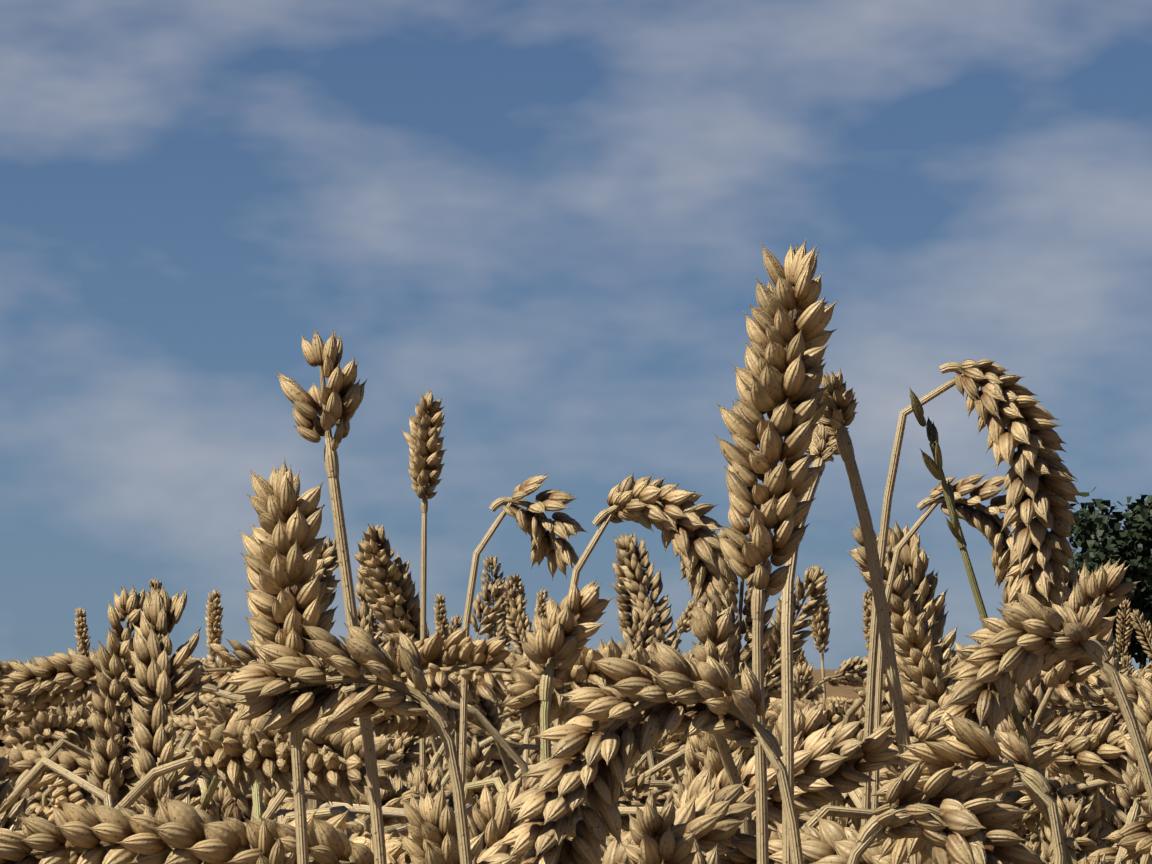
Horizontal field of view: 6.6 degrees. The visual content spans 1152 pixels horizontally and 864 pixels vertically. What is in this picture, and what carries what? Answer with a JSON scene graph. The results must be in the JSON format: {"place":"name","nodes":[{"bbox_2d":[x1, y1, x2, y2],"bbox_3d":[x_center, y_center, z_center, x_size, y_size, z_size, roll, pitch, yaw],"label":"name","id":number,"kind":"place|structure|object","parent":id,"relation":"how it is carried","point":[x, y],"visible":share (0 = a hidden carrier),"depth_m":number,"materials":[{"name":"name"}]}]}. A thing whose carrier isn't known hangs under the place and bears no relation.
{"place":"outdoors","nodes":[
{"label":"outdoors","id":0,"kind":"place"},
{"bbox_2d":[221,622,471,863],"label":"wheat","id":1,"kind":"object","parent":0,"point":[314,696],"visible":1,"depth_m":2.05,"materials":[{"name":"beige plant"}]},
{"bbox_2d":[0,669,1135,738],"bbox_3d":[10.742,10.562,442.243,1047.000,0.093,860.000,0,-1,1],"label":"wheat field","id":2,"kind":"structure","parent":0,"point":[847,692],"depth_m":19.71,"materials":[{"name":"beige plant"}]},
{"bbox_2d":[0,0,1151,669],"label":"sky","id":3,"kind":"structure","parent":0,"point":[549,220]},
{"bbox_2d":[715,239,838,863],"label":"wheat","id":4,"kind":"object","parent":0,"point":[778,381],"visible":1,"depth_m":2.08,"materials":[{"name":"plant"}]},
{"bbox_2d":[847,758,1045,863],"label":"wheat ear","id":5,"kind":"object","parent":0,"point":[948,823],"visible":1,"depth_m":2.02},
{"label":"ground","id":6,"kind":"structure","parent":0,"visible":0},
{"bbox_2d":[0,749,25,830],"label":"wheat plant","id":7,"kind":"object","parent":6,"relation":"on","point":[9,820],"visible":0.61,"depth_m":2.75,"materials":[{"name":"plant"}]},
{"bbox_2d":[0,741,91,795],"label":"wheat plant","id":8,"kind":"object","parent":6,"relation":"on","point":[22,759],"visible":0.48,"depth_m":3.80,"materials":[{"name":"plant"}]},
{"bbox_2d":[0,703,96,752],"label":"wheat plant","id":9,"kind":"object","parent":6,"relation":"on","point":[73,725],"visible":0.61,"depth_m":3.87,"materials":[{"name":"plant"}]},
{"bbox_2d":[13,738,93,826],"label":"wheat plant","id":10,"kind":"object","parent":6,"relation":"on","point":[54,749],"visible":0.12,"depth_m":3.65,"materials":[{"name":"plant"}]},
{"bbox_2d":[0,757,113,813],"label":"stalk","id":11,"kind":"object","parent":6,"relation":"on","point":[32,776],"visible":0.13,"depth_m":2.89,"materials":[{"name":"plant"}]},
{"bbox_2d":[44,784,94,822],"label":"wheat plant","id":12,"kind":"object","parent":6,"relation":"on","point":[71,794],"visible":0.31,"depth_m":3.79,"materials":[{"name":"plant"}]},
{"bbox_2d":[74,607,89,681],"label":"wheat ear","id":13,"kind":"object","parent":6,"relation":"on","point":[82,637],"visible":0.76,"depth_m":11.58,"materials":[{"name":"plant"}]},
{"bbox_2d":[0,689,195,745],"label":"wheat plant","id":14,"kind":"object","parent":6,"relation":"on","point":[20,716],"visible":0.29,"depth_m":4.86,"materials":[{"name":"plant"}]},
{"bbox_2d":[84,582,153,811],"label":"wheat plant","id":15,"kind":"object","parent":6,"relation":"on","point":[110,751],"visible":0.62,"depth_m":2.92,"materials":[{"name":"plant"}]},
{"bbox_2d":[0,645,312,809],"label":"wheat plant","id":16,"kind":"object","parent":6,"relation":"on","point":[57,678],"visible":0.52,"depth_m":3.60,"materials":[{"name":"plant"}]},
{"bbox_2d":[126,584,204,815],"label":"wheat plant","id":17,"kind":"object","parent":6,"relation":"on","point":[153,739],"visible":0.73,"depth_m":2.82,"materials":[{"name":"plant"}]},
{"bbox_2d":[0,794,397,863],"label":"wheat plant","id":18,"kind":"object","parent":6,"relation":"on","point":[181,832],"visible":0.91,"depth_m":2.13,"materials":[{"name":"plant"}]},
{"bbox_2d":[168,692,240,716],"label":"wheat ear","id":19,"kind":"object","parent":6,"relation":"on","point":[207,699],"visible":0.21,"depth_m":6.87,"materials":[{"name":"plant"}]},
{"bbox_2d":[205,588,223,658],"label":"wheat ear","id":20,"kind":"object","parent":6,"relation":"on","point":[214,631],"visible":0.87,"depth_m":12.65,"materials":[{"name":"plant"}]},
{"bbox_2d":[190,702,247,795],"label":"wheat plant","id":21,"kind":"object","parent":6,"relation":"on","point":[220,714],"visible":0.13,"depth_m":3.53,"materials":[{"name":"plant"}]},
{"bbox_2d":[192,775,262,821],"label":"wheat plant","id":22,"kind":"object","parent":6,"relation":"on","point":[208,792],"visible":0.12,"depth_m":3.16,"materials":[{"name":"plant"}]},
{"bbox_2d":[189,764,273,822],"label":"wheat plant","id":23,"kind":"object","parent":6,"relation":"on","point":[237,804],"visible":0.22,"depth_m":3.39,"materials":[{"name":"plant"}]},
{"bbox_2d":[114,705,404,810],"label":"wheat plant","id":24,"kind":"object","parent":6,"relation":"on","point":[241,755],"visible":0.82,"depth_m":2.62,"materials":[{"name":"plant"}]},
{"bbox_2d":[235,816,321,863],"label":"wheat","id":25,"kind":"object","parent":6,"relation":"on","point":[277,855],"visible":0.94,"depth_m":2.13,"materials":[{"name":"plant"}]},
{"bbox_2d":[217,536,340,787],"bbox_3d":[-0.155,0.529,4.046,0.132,0.975,0.032,0,-1,-16],"label":"wheat plant","id":26,"kind":"object","parent":6,"relation":"on","point":[327,561],"visible":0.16,"depth_m":4.07,"materials":[{"name":"plant"}]},
{"bbox_2d":[238,459,338,863],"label":"wheat","id":27,"kind":"object","parent":6,"relation":"on","point":[283,548],"visible":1,"depth_m":2.06,"materials":[{"name":"plant"}]},
{"bbox_2d":[260,789,347,821],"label":"wheat plant","id":28,"kind":"object","parent":6,"relation":"on","point":[277,801],"visible":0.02,"depth_m":3.06,"materials":[{"name":"plant"}]},
{"bbox_2d":[276,327,386,863],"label":"wheat ear","id":29,"kind":"object","parent":6,"relation":"on","point":[337,399],"visible":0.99,"depth_m":2.08,"materials":[{"name":"plant"}]},
{"bbox_2d":[281,806,403,855],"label":"wheat plant","id":30,"kind":"object","parent":6,"relation":"on","point":[322,813],"visible":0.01,"depth_m":2.87,"materials":[{"name":"plant"}]},
{"bbox_2d":[171,638,529,783],"bbox_3d":[-0.063,0.539,3.636,0.175,0.934,0.025,0,-1,-14],"label":"wheat plant","id":31,"kind":"object","parent":6,"relation":"on","point":[244,654],"visible":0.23,"depth_m":3.63,"materials":[{"name":"plant"}]},
{"bbox_2d":[314,802,406,817],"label":"stalk","id":32,"kind":"object","parent":6,"relation":"on","point":[386,811],"depth_m":2.95,"materials":[{"name":"plant"}]},
{"bbox_2d":[313,818,411,839],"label":"wheat plant","id":33,"kind":"object","parent":6,"relation":"on","point":[364,830],"visible":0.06,"depth_m":2.56,"materials":[{"name":"plant"}]},
{"bbox_2d":[354,545,390,720],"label":"wheat ear","id":34,"kind":"object","parent":6,"relation":"on","point":[364,620],"visible":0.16,"depth_m":5.65,"materials":[{"name":"plant"}]},
{"bbox_2d":[251,626,529,819],"bbox_3d":[-0.072,0.531,3.267,0.025,0.934,0.175,1,-2,-44],"label":"wheat plant","id":35,"kind":"object","parent":6,"relation":"on","point":[484,655],"visible":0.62,"depth_m":3.24,"materials":[{"name":"plant"}]},
{"bbox_2d":[357,521,427,646],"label":"wheat plant","id":36,"kind":"object","parent":6,"relation":"on","point":[400,605],"visible":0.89,"depth_m":4.85,"materials":[{"name":"plant"}]},
{"bbox_2d":[273,808,516,863],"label":"wheat plant","id":37,"kind":"object","parent":6,"relation":"on","point":[490,855],"visible":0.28,"depth_m":2.15,"materials":[{"name":"plant"}]},
{"bbox_2d":[355,773,434,837],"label":"wheat plant","id":38,"kind":"object","parent":6,"relation":"on","point":[402,789],"visible":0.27,"depth_m":3.40,"materials":[{"name":"plant"}]},
{"bbox_2d":[351,537,443,778],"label":"wheat plant","id":39,"kind":"object","parent":6,"relation":"on","point":[379,614],"visible":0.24,"depth_m":5.34,"materials":[{"name":"plant"}]},
{"bbox_2d":[388,731,426,775],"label":"wheat ear","id":40,"kind":"object","parent":6,"relation":"on","point":[403,745],"visible":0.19,"depth_m":4.51,"materials":[{"name":"plant"}]},
{"bbox_2d":[402,389,446,770],"bbox_3d":[-0.059,0.498,3.942,0.016,1.032,0.021,1,-1,-23],"label":"wheat ear","id":41,"kind":"object","parent":6,"relation":"on","point":[424,442],"visible":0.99,"depth_m":3.95,"materials":[{"name":"plant"}]},
{"bbox_2d":[407,761,450,804],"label":"wheat ear","id":42,"kind":"object","parent":6,"relation":"on","point":[422,779],"visible":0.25,"depth_m":3.55,"materials":[{"name":"plant"}]},
{"bbox_2d":[397,783,485,863],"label":"wheat","id":43,"kind":"object","parent":6,"relation":"on","point":[432,838],"visible":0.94,"depth_m":2.12,"materials":[{"name":"plant"}]},
{"bbox_2d":[433,593,449,645],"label":"wheat ear","id":44,"kind":"object","parent":6,"relation":"on","point":[441,622],"visible":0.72,"depth_m":12.30,"materials":[{"name":"plant"}]},
{"bbox_2d":[371,680,515,783],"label":"wheat plant","id":45,"kind":"object","parent":6,"relation":"on","point":[385,723],"visible":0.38,"depth_m":3.78,"materials":[{"name":"plant"}]},
{"bbox_2d":[384,721,521,789],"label":"wheat plant","id":46,"kind":"object","parent":6,"relation":"on","point":[478,732],"visible":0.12,"depth_m":5.46,"materials":[{"name":"plant"}]},
{"bbox_2d":[452,672,503,737],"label":"wheat plant","id":47,"kind":"object","parent":6,"relation":"on","point":[488,709],"visible":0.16,"depth_m":5.96,"materials":[{"name":"plant"}]},
{"bbox_2d":[465,734,496,808],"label":"wheat plant","id":48,"kind":"object","parent":6,"relation":"on","point":[478,766],"visible":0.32,"depth_m":4.29,"materials":[{"name":"plant"}]},
{"bbox_2d":[470,581,504,640],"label":"wheat plant","id":49,"kind":"object","parent":6,"relation":"on","point":[491,618],"visible":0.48,"depth_m":7.14,"materials":[{"name":"plant"}]},
{"bbox_2d":[479,554,506,709],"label":"wheat plant","id":50,"kind":"object","parent":6,"relation":"on","point":[492,562],"visible":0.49,"depth_m":8.17,"materials":[{"name":"plant"}]},
{"bbox_2d":[467,780,532,863],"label":"wheat ear","id":51,"kind":"object","parent":6,"relation":"on","point":[497,820],"visible":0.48,"depth_m":2.48,"materials":[{"name":"plant"}]},
{"bbox_2d":[501,580,533,654],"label":"wheat plant","id":52,"kind":"object","parent":6,"relation":"on","point":[516,609],"visible":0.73,"depth_m":8.44,"materials":[{"name":"plant"}]},
{"bbox_2d":[459,473,586,786],"bbox_3d":[-0.017,0.506,3.322,0.044,0.986,0.022,-1,-1,20],"label":"stalk","id":53,"kind":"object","parent":6,"relation":"on","point":[533,521],"depth_m":3.33,"materials":[{"name":"plant"}]},
{"bbox_2d":[520,578,613,760],"bbox_3d":[-0.001,0.502,2.189,0.021,0.940,0.018,-1,-2,26],"label":"wheat ear","id":54,"kind":"object","parent":6,"relation":"on","point":[557,639],"visible":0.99,"depth_m":2.20,"materials":[{"name":"plant"}]},
{"bbox_2d":[493,775,663,837],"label":"wheat plant","id":55,"kind":"object","parent":6,"relation":"on","point":[530,782],"visible":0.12,"depth_m":3.37,"materials":[{"name":"plant"}]},
{"bbox_2d":[611,533,639,645],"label":"wheat plant","id":56,"kind":"object","parent":6,"relation":"on","point":[624,603],"visible":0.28,"depth_m":6.84,"materials":[{"name":"plant"}]},
{"bbox_2d":[500,636,752,835],"bbox_3d":[0.024,0.513,2.424,0.026,0.929,0.157,-1,-2,29],"label":"wheat plant","id":57,"kind":"object","parent":6,"relation":"on","point":[523,690],"visible":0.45,"depth_m":2.38,"materials":[{"name":"plant"}]},
{"bbox_2d":[617,606,658,652],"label":"wheat ear","id":58,"kind":"object","parent":6,"relation":"on","point":[644,632],"visible":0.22,"depth_m":4.95,"materials":[{"name":"plant"}]},
{"bbox_2d":[553,472,723,820],"bbox_3d":[0.020,0.503,3.110,0.061,0.982,0.026,0,-1,1],"label":"wheat ear","id":59,"kind":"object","parent":6,"relation":"on","point":[682,522],"depth_m":3.11,"materials":[{"name":"plant"}]},
{"bbox_2d":[617,532,679,651],"bbox_3d":[0.028,0.548,5.230,0.120,0.993,0.107,0,-1,-14],"label":"wheat ear","id":60,"kind":"object","parent":6,"relation":"on","point":[640,587],"visible":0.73,"depth_m":5.28,"materials":[{"name":"plant"}]},
{"bbox_2d":[494,637,803,863],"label":"wheat ear","id":61,"kind":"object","parent":6,"relation":"on","point":[565,787],"depth_m":2.03},
{"bbox_2d":[615,788,697,863],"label":"wheat","id":62,"kind":"object","parent":6,"relation":"on","point":[660,838],"visible":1,"depth_m":2.13,"materials":[{"name":"plant"}]},
{"bbox_2d":[602,781,755,863],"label":"wheat plant","id":63,"kind":"object","parent":6,"relation":"on","point":[712,817],"visible":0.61,"depth_m":2.37,"materials":[{"name":"plant"}]},
{"bbox_2d":[670,735,703,810],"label":"wheat plant","id":64,"kind":"object","parent":6,"relation":"on","point":[692,762],"visible":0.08,"depth_m":2.70,"materials":[{"name":"plant"}]},
{"bbox_2d":[688,598,754,834],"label":"wheat plant","id":65,"kind":"object","parent":6,"relation":"on","point":[713,634],"visible":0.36,"depth_m":2.66,"materials":[{"name":"plant"}]},
{"bbox_2d":[701,553,776,753],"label":"wheat plant","id":66,"kind":"object","parent":6,"relation":"on","point":[728,582],"visible":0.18,"depth_m":3.01,"materials":[{"name":"plant"}]},
{"bbox_2d":[667,717,898,847],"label":"wheat plant","id":67,"kind":"object","parent":6,"relation":"on","point":[833,763],"visible":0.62,"depth_m":2.48,"materials":[{"name":"plant"}]},
{"bbox_2d":[739,701,834,834],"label":"wheat plant","id":68,"kind":"object","parent":6,"relation":"on","point":[807,720],"visible":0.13,"depth_m":2.65,"materials":[{"name":"plant"}]},
{"bbox_2d":[763,566,828,686],"bbox_3d":[0.082,0.560,5.362,0.132,0.976,0.032,-1,-2,42],"label":"wheat ear","id":69,"kind":"object","parent":6,"relation":"on","point":[811,607],"visible":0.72,"depth_m":5.34,"materials":[{"name":"plant"}]},
{"bbox_2d":[793,659,816,702],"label":"wheat ear","id":70,"kind":"object","parent":6,"relation":"on","point":[804,670],"visible":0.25,"depth_m":6.41,"materials":[{"name":"plant"}]},
{"bbox_2d":[765,697,873,738],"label":"wheat plant","id":71,"kind":"object","parent":6,"relation":"on","point":[835,713],"visible":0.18,"depth_m":4.11,"materials":[{"name":"plant"}]},
{"bbox_2d":[781,380,858,863],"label":"wheat stalk","id":72,"kind":"object","parent":6,"relation":"on","point":[823,444],"visible":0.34,"depth_m":2.13,"materials":[{"name":"beige plant"}]},
{"bbox_2d":[808,563,831,702],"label":"wheat plant","id":73,"kind":"object","parent":6,"relation":"on","point":[819,635],"visible":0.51,"depth_m":8.91,"materials":[{"name":"plant"}]},
{"bbox_2d":[720,815,933,863],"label":"wheat plant","id":74,"kind":"object","parent":6,"relation":"on","point":[831,842],"visible":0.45,"depth_m":2.37,"materials":[{"name":"plant"}]},
{"bbox_2d":[800,655,867,700],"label":"wheat plant","id":75,"kind":"object","parent":6,"relation":"on","point":[852,679],"visible":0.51,"depth_m":7.86,"materials":[{"name":"plant"}]},
{"bbox_2d":[801,805,874,829],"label":"stalk","id":76,"kind":"object","parent":6,"relation":"on","point":[825,811],"visible":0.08,"depth_m":2.51,"materials":[{"name":"plant"}]},
{"bbox_2d":[818,367,918,863],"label":"wheat stalk","id":77,"kind":"object","parent":6,"relation":"on","point":[840,408],"visible":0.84,"depth_m":2.10,"materials":[{"name":"plant"}]},
{"bbox_2d":[827,645,958,820],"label":"wheat plant","id":78,"kind":"object","parent":6,"relation":"on","point":[852,710],"visible":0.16,"depth_m":3.57,"materials":[{"name":"plant"}]},
{"bbox_2d":[846,522,955,712],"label":"wheat plant","id":79,"kind":"object","parent":6,"relation":"on","point":[919,648],"visible":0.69,"depth_m":3.46,"materials":[{"name":"plant"}]},
{"bbox_2d":[887,519,946,714],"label":"wheat plant","id":80,"kind":"object","parent":6,"relation":"on","point":[896,535],"visible":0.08,"depth_m":3.74,"materials":[{"name":"plant"}]},
{"bbox_2d":[892,541,957,736],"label":"wheat plant","id":81,"kind":"object","parent":6,"relation":"on","point":[915,559],"visible":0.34,"depth_m":3.51,"materials":[{"name":"plant"}]},
{"bbox_2d":[857,702,1060,775],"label":"wheat plant","id":82,"kind":"object","parent":6,"relation":"on","point":[919,727],"visible":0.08,"depth_m":3.06,"materials":[{"name":"plant"}]},
{"bbox_2d":[856,712,1065,863],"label":"wheat","id":83,"kind":"object","parent":6,"relation":"on","point":[977,743],"visible":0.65,"depth_m":2.04,"materials":[{"name":"plant"}]},
{"bbox_2d":[871,474,1065,809],"bbox_3d":[0.134,0.508,3.420,0.068,0.987,0.024,0,-1,1],"label":"stalk","id":84,"kind":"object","parent":6,"relation":"on","point":[987,522],"depth_m":3.43,"materials":[{"name":"plant"}]},
{"bbox_2d":[861,359,1083,828],"bbox_3d":[0.107,0.482,2.691,0.062,1.004,0.025,0,-1,1],"label":"stalk","id":85,"kind":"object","parent":6,"relation":"on","point":[1039,485],"depth_m":2.70,"materials":[{"name":"plant"}]},
{"bbox_2d":[909,387,1072,863],"label":"green grass","id":86,"kind":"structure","parent":6,"relation":"on","point":[934,467],"depth_m":2.09,"materials":[{"name":"plant"}]},
{"bbox_2d":[921,589,1151,809],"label":"wheat","id":87,"kind":"object","parent":6,"relation":"on","point":[1026,639],"visible":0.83,"depth_m":2.07,"materials":[{"name":"plant"}]},
{"bbox_2d":[1007,782,1099,863],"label":"wheat plant","id":88,"kind":"object","parent":6,"relation":"on","point":[1082,846],"visible":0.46,"depth_m":3.25,"materials":[{"name":"plant"}]},
{"bbox_2d":[984,711,1134,786],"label":"wheat plant","id":89,"kind":"object","parent":6,"relation":"on","point":[1089,749],"visible":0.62,"depth_m":3.07,"materials":[{"name":"plant"}]},
{"bbox_2d":[993,777,1128,842],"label":"wheat plant","id":90,"kind":"object","parent":6,"relation":"on","point":[1022,799],"visible":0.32,"depth_m":3.52,"materials":[{"name":"plant"}]},
{"bbox_2d":[986,557,1141,832],"bbox_3d":[0.100,0.512,2.888,0.129,0.953,0.023,0,-1,0],"label":"wheat plant","id":91,"kind":"object","parent":6,"relation":"on","point":[1103,590],"visible":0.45,"depth_m":2.90,"materials":[{"name":"plant"}]},
{"bbox_2d":[1039,792,1092,863],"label":"wheat plant","id":92,"kind":"object","parent":6,"relation":"on","point":[1075,825],"visible":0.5,"depth_m":3.46,"materials":[{"name":"plant"}]},
{"bbox_2d":[1021,772,1115,856],"bbox_3d":[0.253,0.576,4.090,0.184,0.883,0.126,1,-2,-31],"label":"wheat ear","id":93,"kind":"object","parent":6,"relation":"on","point":[1034,842],"visible":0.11,"depth_m":4.05,"materials":[{"name":"plant"}]},
{"bbox_2d":[1032,662,1108,704],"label":"wheat plant","id":94,"kind":"object","parent":6,"relation":"on","point":[1069,691],"visible":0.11,"depth_m":3.12,"materials":[{"name":"plant"}]},
{"bbox_2d":[1064,773,1106,852],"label":"wheat plant","id":95,"kind":"object","parent":6,"relation":"on","point":[1096,830],"visible":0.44,"depth_m":3.52,"materials":[{"name":"plant"}]},
{"bbox_2d":[1041,671,1145,734],"bbox_3d":[0.223,0.539,3.327,0.172,0.921,0.024,0,-1,0],"label":"wheat ear","id":96,"kind":"object","parent":6,"relation":"on","point":[1133,686],"visible":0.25,"depth_m":3.33,"materials":[{"name":"plant"}]},
{"bbox_2d":[1063,564,1128,690],"bbox_3d":[0.291,0.551,4.973,0.132,0.974,0.024,-1,-2,35],"label":"wheat ear","id":97,"kind":"object","parent":6,"relation":"on","point":[1072,574],"visible":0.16,"depth_m":5.00,"materials":[{"name":"plant"}]},
{"bbox_2d":[1069,487,1145,669],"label":"tree","id":98,"kind":"object","parent":6,"relation":"on","point":[1099,504],"visible":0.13,"depth_m":914.47,"materials":[{"name":"green plant"}]},
{"bbox_2d":[1067,509,1151,662],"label":"tree","id":99,"kind":"object","parent":6,"relation":"on","point":[1104,552],"visible":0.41,"depth_m":902.75,"materials":[{"name":"green plant"}]},
{"bbox_2d":[1078,494,1151,654],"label":"tree","id":100,"kind":"object","parent":6,"relation":"on","point":[1139,523],"visible":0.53,"depth_m":906.21,"materials":[{"name":"green plant"}]},
{"bbox_2d":[1115,598,1133,661],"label":"wheat ear","id":101,"kind":"object","parent":6,"relation":"on","point":[1127,624],"visible":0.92,"depth_m":13.27,"materials":[{"name":"plant"}]},
{"bbox_2d":[1111,792,1151,863],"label":"wheat plant","id":102,"kind":"object","parent":6,"relation":"on","point":[1134,839],"visible":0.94,"depth_m":2.28,"materials":[{"name":"plant"}]},
{"bbox_2d":[1114,661,1151,863],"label":"wheat ear","id":103,"kind":"object","parent":6,"relation":"on","point":[1133,779],"visible":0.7,"depth_m":2.80,"materials":[{"name":"plant"}]},
{"bbox_2d":[1129,609,1151,657],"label":"wheat ear","id":104,"kind":"object","parent":6,"relation":"on","point":[1147,630],"visible":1,"depth_m":12.69,"materials":[{"name":"plant"}]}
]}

